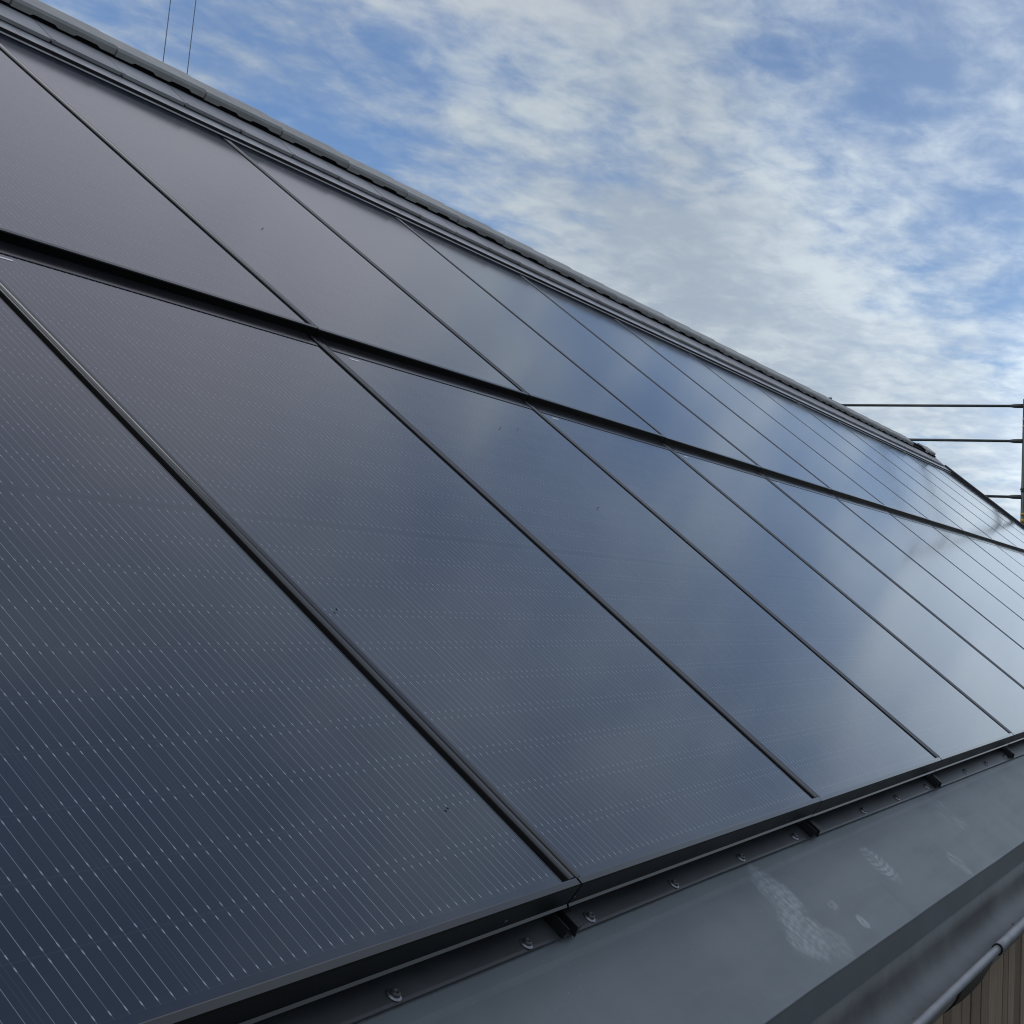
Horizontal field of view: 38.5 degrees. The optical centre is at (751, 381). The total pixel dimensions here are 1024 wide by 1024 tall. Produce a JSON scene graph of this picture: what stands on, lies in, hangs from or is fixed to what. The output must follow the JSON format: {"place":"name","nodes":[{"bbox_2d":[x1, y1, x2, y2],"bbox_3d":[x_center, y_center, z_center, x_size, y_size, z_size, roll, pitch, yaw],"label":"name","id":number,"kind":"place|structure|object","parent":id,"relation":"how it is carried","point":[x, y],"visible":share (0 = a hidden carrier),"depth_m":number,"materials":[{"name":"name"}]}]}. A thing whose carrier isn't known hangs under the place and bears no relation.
{"place":"outdoors","nodes":[
{"label":"outdoors","id":0,"kind":"place"},
{"bbox_2d":[39,0,1023,520],"label":"sky","id":1,"kind":"structure","parent":0,"point":[829,194],"materials":[{"name":"blue"}]},
{"label":"mounting rail","id":2,"kind":"object","parent":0,"visible":0},
{"bbox_2d":[993,542,1023,565],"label":"solar panel","id":3,"kind":"object","parent":2,"relation":"attached to","point":[1017,556],"visible":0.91,"depth_m":12.27,"materials":[{"name":"black glass"}]},
{"label":"ground","id":4,"kind":"structure","parent":0,"visible":0},
{"bbox_2d":[163,0,170,61],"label":"steel rope","id":5,"kind":"object","parent":4,"relation":"on","point":[166,31],"depth_m":41.99,"materials":[{"name":"grey metal"}]},
{"bbox_2d":[187,0,195,73],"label":"steel rope","id":6,"kind":"object","parent":4,"relation":"on","point":[191,36],"depth_m":42.93,"materials":[{"name":"grey metal"}]},
{"bbox_2d":[0,0,1023,1023],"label":"house","id":7,"kind":"structure","parent":4,"relation":"on","point":[903,903],"depth_m":3.00,"materials":[{"name":"metal"}]},
{"bbox_2d":[0,45,317,336],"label":"solar panel","id":8,"kind":"object","parent":7,"relation":"attached to","point":[75,187],"visible":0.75,"depth_m":3.53,"materials":[{"name":"glass"},{"name":"metal"}]},
{"bbox_2d":[0,34,528,400],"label":"solar panel","id":9,"kind":"object","parent":7,"relation":"attached to","point":[327,281],"visible":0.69,"depth_m":4.48,"materials":[{"name":"glass"},{"name":"metal"}]},
{"bbox_2d":[0,285,579,1023],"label":"solar panel","id":10,"kind":"object","parent":7,"relation":"attached to","point":[236,775],"visible":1,"depth_m":1.76,"materials":[{"name":"glass"},{"name":"metal"}]},
{"bbox_2d":[0,241,821,906],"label":"solar panel","id":11,"kind":"object","parent":7,"relation":"attached to","point":[584,733],"visible":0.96,"depth_m":2.73,"materials":[{"name":"glass"},{"name":"metal"}]},
{"bbox_2d":[225,138,665,441],"bbox_3d":[-1.210,-0.354,5.630,1.803,0.044,1.108,38,5,22],"label":"solar panel","id":12,"kind":"object","parent":7,"relation":"attached to","point":[537,367],"visible":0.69,"depth_m":5.52,"materials":[{"name":"glass"},{"name":"metal"}]},
{"bbox_2d":[538,906,583,938],"bbox_3d":[-0.356,0.699,2.080,0.285,0.029,0.090,38,5,22],"label":"mounting rail","id":13,"kind":"object","parent":7,"relation":"attached to","point":[565,922],"visible":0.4,"depth_m":2.05,"materials":[{"name":"black metal"}]},
{"bbox_2d":[398,218,760,471],"bbox_3d":[-0.816,-0.171,6.655,1.803,0.042,1.108,38,5,22],"label":"solar panel","id":14,"kind":"object","parent":7,"relation":"attached to","point":[671,419],"visible":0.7,"depth_m":6.56,"materials":[{"name":"glass"},{"name":"metal"}]},
{"bbox_2d":[314,334,941,816],"bbox_3d":[-0.316,0.495,3.927,1.804,0.044,1.108,38,5,22],"label":"solar panel","id":15,"kind":"object","parent":7,"relation":"attached to","point":[828,734],"visible":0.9,"depth_m":3.80,"materials":[{"name":"glass"},{"name":"metal"}]},
{"bbox_2d":[521,275,831,492],"bbox_3d":[-0.423,0.012,7.680,1.803,0.044,1.108,38,5,22],"label":"solar panel","id":16,"kind":"object","parent":7,"relation":"attached to","point":[765,454],"visible":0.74,"depth_m":7.59,"materials":[{"name":"glass"},{"name":"metal"}]},
{"bbox_2d":[616,319,885,508],"bbox_3d":[-0.029,0.194,8.705,1.804,0.044,1.108,38,5,22],"label":"solar panel","id":17,"kind":"object","parent":7,"relation":"attached to","point":[836,480],"visible":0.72,"depth_m":8.62,"materials":[{"name":"glass"},{"name":"metal"}]},
{"bbox_2d":[526,401,1013,771],"bbox_3d":[0.078,0.678,4.952,1.803,0.043,1.108,38,5,22],"label":"solar panel","id":18,"kind":"object","parent":7,"relation":"attached to","point":[940,716],"visible":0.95,"depth_m":4.85,"materials":[{"name":"black glass"}]},
{"bbox_2d":[690,353,928,522],"bbox_3d":[0.365,0.377,9.729,1.803,0.042,1.108,38,5,22],"label":"solar panel","id":19,"kind":"object","parent":7,"relation":"attached to","point":[891,500],"visible":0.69,"depth_m":9.66,"materials":[{"name":"glass"},{"name":"metal"}]},
{"bbox_2d":[797,818,821,836],"bbox_3d":[0.039,0.882,3.104,0.285,0.029,0.090,38,5,22],"label":"mounting rail","id":20,"kind":"object","parent":7,"relation":"attached to","point":[810,827],"visible":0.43,"depth_m":3.06,"materials":[{"name":"black metal"}]},
{"bbox_2d":[664,443,1023,744],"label":"solar panel","id":21,"kind":"object","parent":7,"relation":"attached to","point":[977,677],"visible":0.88,"depth_m":5.89,"materials":[{"name":"black glass"}]},
{"bbox_2d":[750,381,963,532],"bbox_3d":[0.759,0.560,10.754,1.803,0.042,1.108,38,5,22],"label":"solar panel","id":22,"kind":"object","parent":7,"relation":"attached to","point":[933,515],"visible":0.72,"depth_m":10.69,"materials":[{"name":"glass"},{"name":"metal"}]},
{"bbox_2d":[760,471,1023,686],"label":"solar panel","id":23,"kind":"object","parent":7,"relation":"attached to","point":[977,630],"visible":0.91,"depth_m":6.97,"materials":[{"name":"black glass"}]},
{"bbox_2d":[798,403,992,541],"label":"solar panel","id":24,"kind":"object","parent":7,"relation":"attached to","point":[912,484],"visible":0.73,"depth_m":11.71,"materials":[{"name":"glass"},{"name":"metal"}]},
{"bbox_2d":[831,493,1023,647],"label":"solar panel","id":25,"kind":"object","parent":7,"relation":"attached to","point":[990,607],"visible":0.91,"depth_m":8.06,"materials":[{"name":"black glass"}]},
{"bbox_2d":[839,422,1017,548],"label":"solar panel","id":26,"kind":"object","parent":7,"relation":"attached to","point":[944,497],"visible":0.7,"depth_m":12.74,"materials":[{"name":"black glass"}]},
{"bbox_2d":[923,773,941,787],"bbox_3d":[0.436,1.067,4.127,0.285,0.029,0.090,38,5,22],"label":"mounting rail","id":27,"kind":"object","parent":7,"relation":"attached to","point":[934,780],"visible":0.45,"depth_m":4.08,"materials":[{"name":"black metal"}]},
{"bbox_2d":[875,439,1023,551],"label":"solar panel","id":28,"kind":"object","parent":7,"relation":"attached to","point":[965,503],"visible":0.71,"depth_m":13.78,"materials":[{"name":"black glass"}]},
{"bbox_2d":[886,510,1023,618],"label":"solar panel","id":29,"kind":"object","parent":7,"relation":"attached to","point":[974,570],"visible":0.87,"depth_m":9.14,"materials":[{"name":"black glass"}]},
{"bbox_2d":[904,452,1023,542],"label":"solar panel","id":30,"kind":"object","parent":7,"relation":"attached to","point":[973,501],"visible":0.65,"depth_m":14.85,"materials":[{"name":"black glass"}]},
{"bbox_2d":[929,523,1023,597],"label":"solar panel","id":31,"kind":"object","parent":7,"relation":"attached to","point":[990,563],"visible":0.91,"depth_m":10.20,"materials":[{"name":"black glass"}]},
{"bbox_2d":[930,464,1023,534],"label":"solar panel","id":32,"kind":"object","parent":7,"relation":"attached to","point":[989,505],"visible":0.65,"depth_m":15.91,"materials":[{"name":"black glass"}]},
{"bbox_2d":[963,533,1023,580],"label":"solar panel","id":33,"kind":"object","parent":7,"relation":"attached to","point":[1005,559],"visible":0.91,"depth_m":11.25,"materials":[{"name":"black glass"}]},
{"bbox_2d":[999,745,1014,757],"bbox_3d":[0.832,1.252,5.151,0.285,0.029,0.090,38,5,22],"label":"mounting rail","id":34,"kind":"object","parent":7,"relation":"attached to","point":[1007,751],"visible":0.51,"depth_m":5.10,"materials":[{"name":"black metal"}]},
{"bbox_2d":[829,397,1023,524],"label":"scaffold","id":35,"kind":"object","parent":4,"relation":"on","point":[1021,496],"visible":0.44,"depth_m":18.00,"materials":[{"name":"metal"}]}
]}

